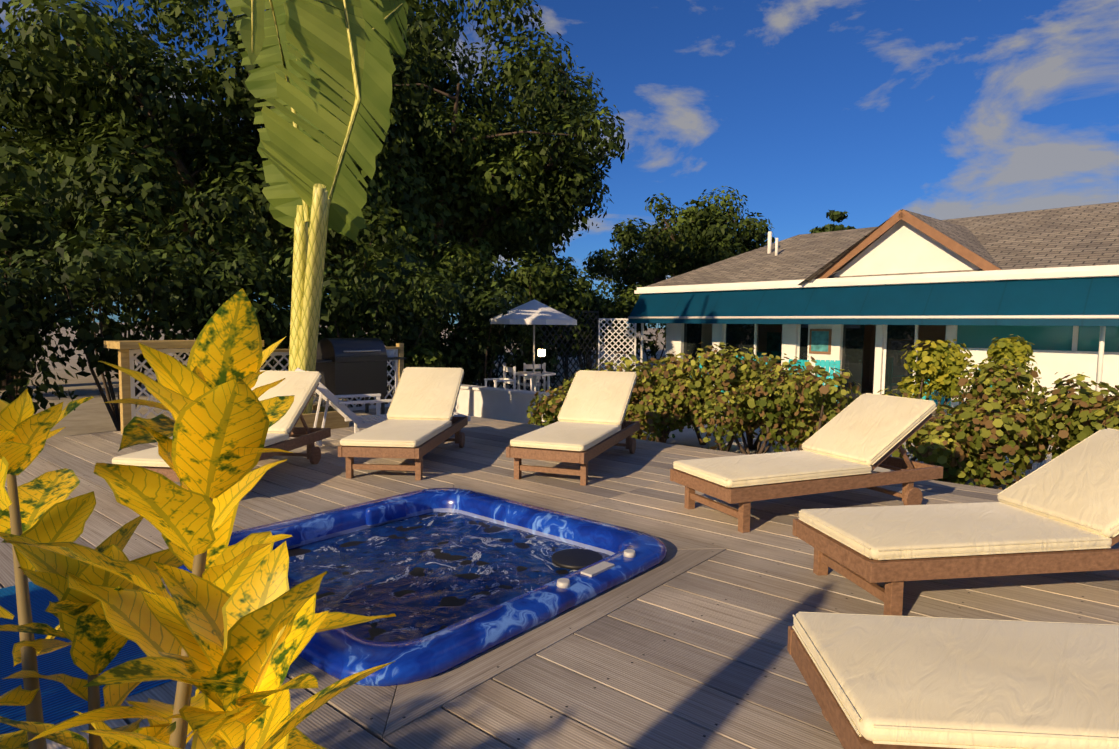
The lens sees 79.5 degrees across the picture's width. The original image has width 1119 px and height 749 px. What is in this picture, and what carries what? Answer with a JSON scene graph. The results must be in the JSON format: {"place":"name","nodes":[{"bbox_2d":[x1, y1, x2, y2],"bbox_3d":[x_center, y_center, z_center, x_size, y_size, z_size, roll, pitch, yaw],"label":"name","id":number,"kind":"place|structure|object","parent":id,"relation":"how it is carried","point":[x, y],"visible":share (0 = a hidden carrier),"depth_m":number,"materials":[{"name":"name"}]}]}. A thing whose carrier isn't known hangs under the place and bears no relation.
{"place":"outdoors","nodes":[
{"label":"outdoors","id":0,"kind":"place"},
{"bbox_2d":[0,582,172,734],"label":"plant pot","id":1,"kind":"object","parent":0,"point":[61,702],"visible":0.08,"depth_m":2.58,"materials":[{"name":"ceramic"}]},
{"bbox_2d":[288,513,567,640],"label":"water","id":2,"kind":"structure","parent":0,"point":[373,631],"depth_m":3.91,"materials":[{"name":"blue liquid"}]},
{"bbox_2d":[128,484,725,741],"bbox_3d":[-0.730,1.063,3.922,2.472,0.034,2.472,4,5,40],"label":"hot tub border","id":3,"kind":"object","parent":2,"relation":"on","point":[380,713],"visible":0.31,"depth_m":2.68,"materials":[{"name":"brown wood"}]},
{"bbox_2d":[179,488,666,686],"bbox_3d":[-0.774,1.398,3.882,2.164,0.910,2.164,4,5,40],"label":"hot tub","id":4,"kind":"object","parent":3,"relation":"on","point":[593,558],"visible":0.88,"depth_m":3.73,"materials":[{"name":"plastic"}]},
{"bbox_2d":[0,407,1118,748],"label":"deck boards","id":5,"kind":"object","parent":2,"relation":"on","point":[698,657],"visible":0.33,"depth_m":3.31,"materials":[{"name":"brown wood"}]},
{"bbox_2d":[0,288,395,748],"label":"croton plant","id":6,"kind":"object","parent":5,"relation":"on","point":[227,631],"visible":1,"depth_m":0.76,"materials":[{"name":"yellow plant"}]},
{"bbox_2d":[112,370,330,481],"bbox_3d":[-2.757,0.459,5.739,0.735,0.869,2.000,1,4,8],"label":"lounger","id":7,"kind":"object","parent":5,"relation":"on","point":[301,386],"visible":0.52,"depth_m":6.24,"materials":[{"name":"beige fabric"}]},
{"bbox_2d":[103,340,403,433],"bbox_3d":[-3.867,0.067,9.390,0.664,1.111,4.145,4,5,40],"label":"lattice railing","id":8,"kind":"object","parent":5,"relation":"on","point":[128,350],"visible":0.29,"depth_m":8.06,"materials":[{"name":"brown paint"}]},
{"bbox_2d":[295,405,348,428],"bbox_3d":[-3.351,0.566,8.633,0.900,0.220,0.900,4,5,40],"label":"palm planter","id":9,"kind":"object","parent":5,"relation":"on","point":[335,419],"visible":0.42,"depth_m":8.49,"materials":[{"name":"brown wood"}]},
{"bbox_2d":[225,0,407,413],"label":"travellers palm","id":10,"kind":"object","parent":9,"relation":"in","point":[316,135],"visible":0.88,"depth_m":7.97,"materials":[{"name":"green plant"}]},
{"bbox_2d":[315,338,406,413],"bbox_3d":[-2.971,0.040,9.653,0.541,1.130,1.590,4,5,40],"label":"barbecue grill","id":11,"kind":"object","parent":5,"relation":"on","point":[348,366],"visible":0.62,"depth_m":9.43,"materials":[{"name":"grey metal"}]},
{"bbox_2d":[295,368,470,445],"bbox_3d":[-1.986,0.341,7.641,1.845,0.845,0.695,-2,5,-30],"label":"lounge chair","id":12,"kind":"object","parent":5,"relation":"on","point":[334,402],"visible":0.58,"depth_m":7.29,"materials":[{"name":"paint"}]},
{"bbox_2d":[338,367,467,479],"bbox_3d":[-1.455,0.413,6.637,0.735,0.859,2.006,1,4,4],"label":"lounger","id":13,"kind":"object","parent":5,"relation":"on","point":[419,423],"visible":1,"depth_m":6.68,"materials":[{"name":"beige fabric"}]},
{"bbox_2d":[506,370,639,485],"bbox_3d":[0.214,0.443,6.551,0.735,0.848,2.000,2,4,20],"label":"lounger","id":14,"kind":"object","parent":5,"relation":"on","point":[587,426],"visible":1,"depth_m":6.58,"materials":[{"name":"beige fabric"}]},
{"bbox_2d":[670,393,942,532],"bbox_3d":[1.868,0.595,5.024,2.002,0.803,0.735,-1,5,-24],"label":"lounger","id":15,"kind":"object","parent":5,"relation":"on","point":[854,444],"visible":1,"depth_m":4.92,"materials":[{"name":"beige fabric"}]},
{"bbox_2d":[787,612,1118,748],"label":"lounger","id":16,"kind":"object","parent":5,"relation":"on","point":[891,682],"visible":1,"depth_m":1.90,"materials":[{"name":"beige fabric"}]},
{"bbox_2d":[792,428,1118,615],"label":"lounger","id":17,"kind":"object","parent":5,"relation":"on","point":[1059,513],"visible":1,"depth_m":3.30,"materials":[{"name":"beige fabric"}]},
{"bbox_2d":[0,322,1004,489],"bbox_3d":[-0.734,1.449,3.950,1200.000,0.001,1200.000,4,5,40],"label":"ground","id":18,"kind":"structure","parent":0,"point":[92,416],"depth_m":17.51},
{"bbox_2d":[0,122,176,389],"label":"tree","id":19,"kind":"object","parent":18,"relation":"on","point":[37,272],"depth_m":15.08,"materials":[{"name":"green plant"}]},
{"bbox_2d":[0,0,434,313],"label":"tree","id":20,"kind":"object","parent":18,"relation":"on","point":[89,100],"visible":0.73,"depth_m":12.24,"materials":[{"name":"green plant"}]},
{"bbox_2d":[0,225,531,430],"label":"shrubs","id":21,"kind":"object","parent":18,"relation":"on","point":[199,300],"visible":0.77,"depth_m":9.71,"materials":[{"name":"green plant"}]},
{"bbox_2d":[0,136,624,418],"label":"shrubs","id":22,"kind":"object","parent":18,"relation":"on","point":[548,286],"visible":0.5,"depth_m":11.35,"materials":[{"name":"green plant"}]},
{"bbox_2d":[195,56,480,336],"bbox_3d":[-8.411,-6.553,26.013,13.231,12.593,12.698,4,5,40],"label":"tree","id":23,"kind":"object","parent":18,"relation":"on","point":[395,125],"depth_m":24.18,"materials":[{"name":"green plant"}]},
{"bbox_2d":[242,0,628,291],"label":"tree","id":24,"kind":"object","parent":18,"relation":"on","point":[447,163],"visible":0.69,"depth_m":18.24,"materials":[{"name":"green plant"}]},
{"bbox_2d":[331,96,603,360],"bbox_3d":[-4.363,-5.479,29.255,10.465,10.146,12.372,4,5,40],"label":"tree","id":25,"kind":"object","parent":18,"relation":"on","point":[547,250],"visible":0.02,"depth_m":27.57,"materials":[{"name":"green plant"}]},
{"bbox_2d":[387,316,564,391],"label":"wall shrubs","id":26,"kind":"object","parent":18,"relation":"on","point":[419,356],"depth_m":14.03,"materials":[{"name":"green plant"}]},
{"bbox_2d":[454,384,555,424],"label":"white wall","id":27,"kind":"structure","parent":18,"relation":"on","point":[506,404],"depth_m":11.91,"materials":[{"name":"paint"}]},
{"bbox_2d":[497,255,665,382],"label":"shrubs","id":28,"kind":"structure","parent":18,"relation":"on","point":[624,308],"depth_m":20.88,"materials":[{"name":"green plant"}]},
{"bbox_2d":[582,186,774,299],"bbox_3d":[6.909,-5.325,36.219,10.376,9.220,9.655,4,5,40],"label":"tree","id":29,"kind":"object","parent":18,"relation":"on","point":[691,238],"visible":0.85,"depth_m":33.94,"materials":[{"name":"green plant"}]},
{"bbox_2d":[527,342,1118,489],"bbox_3d":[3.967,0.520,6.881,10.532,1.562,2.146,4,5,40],"label":"sea grape hedge","id":30,"kind":"object","parent":18,"relation":"on","point":[1012,428],"visible":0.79,"depth_m":7.34,"materials":[{"name":"green plant"}]},
{"bbox_2d":[809,210,855,232],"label":"distant tree","id":31,"kind":"object","parent":18,"relation":"on","point":[836,216],"visible":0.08,"depth_m":55.34,"materials":[{"name":"green plant"}]},
{"bbox_2d":[628,202,1118,417],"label":"house","id":32,"kind":"structure","parent":18,"relation":"on","point":[865,306],"depth_m":13.42,"materials":[{"name":"white paint"}]},
{"bbox_2d":[0,0,1118,327],"label":"sky","id":33,"kind":"structure","parent":0,"point":[871,111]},
{"bbox_2d":[314,373,1058,488],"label":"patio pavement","id":34,"kind":"structure","parent":0,"point":[687,436],"depth_m":9.93,"materials":[{"name":"grey stone"}]},
{"bbox_2d":[484,363,555,391],"bbox_3d":[-0.874,0.238,13.626,1.501,0.900,1.600,-1,4,-20],"label":"patio table set","id":35,"kind":"object","parent":34,"relation":"on","point":[527,375],"visible":0.69,"depth_m":13.36,"materials":[{"name":"white paint"}]},
{"bbox_2d":[489,299,576,390],"bbox_3d":[-0.513,-0.396,13.443,1.672,2.200,1.672,-3,5,-39],"label":"umbrella","id":36,"kind":"object","parent":34,"relation":"on","point":[534,312],"visible":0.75,"depth_m":12.87,"materials":[{"name":"fabric"}]},
{"bbox_2d":[537,345,545,391],"bbox_3d":[-0.358,0.069,13.278,0.140,1.300,0.140,4,5,40],"label":"lantern","id":37,"kind":"object","parent":34,"relation":"on","point":[541,352],"visible":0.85,"depth_m":13.21,"materials":[{"name":"white"}]},
{"bbox_2d":[474,309,636,390],"bbox_3d":[-0.114,-0.638,17.497,5.169,2.125,0.648,-2,5,-37],"label":"trellis fence","id":38,"kind":"object","parent":34,"relation":"on","point":[597,341],"visible":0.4,"depth_m":18.40,"materials":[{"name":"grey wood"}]},
{"bbox_2d":[699,351,991,414],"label":"turquoise chairs","id":39,"kind":"object","parent":34,"relation":"on","point":[826,364],"visible":0.15,"depth_m":13.60,"materials":[{"name":"paint"}]},
{"bbox_2d":[894,334,1040,425],"bbox_3d":[5.932,0.225,9.891,1.809,1.642,1.089,2,4,14],"label":"yellow bush","id":40,"kind":"object","parent":34,"relation":"on","point":[942,365],"visible":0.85,"depth_m":9.68,"materials":[{"name":"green plant"}]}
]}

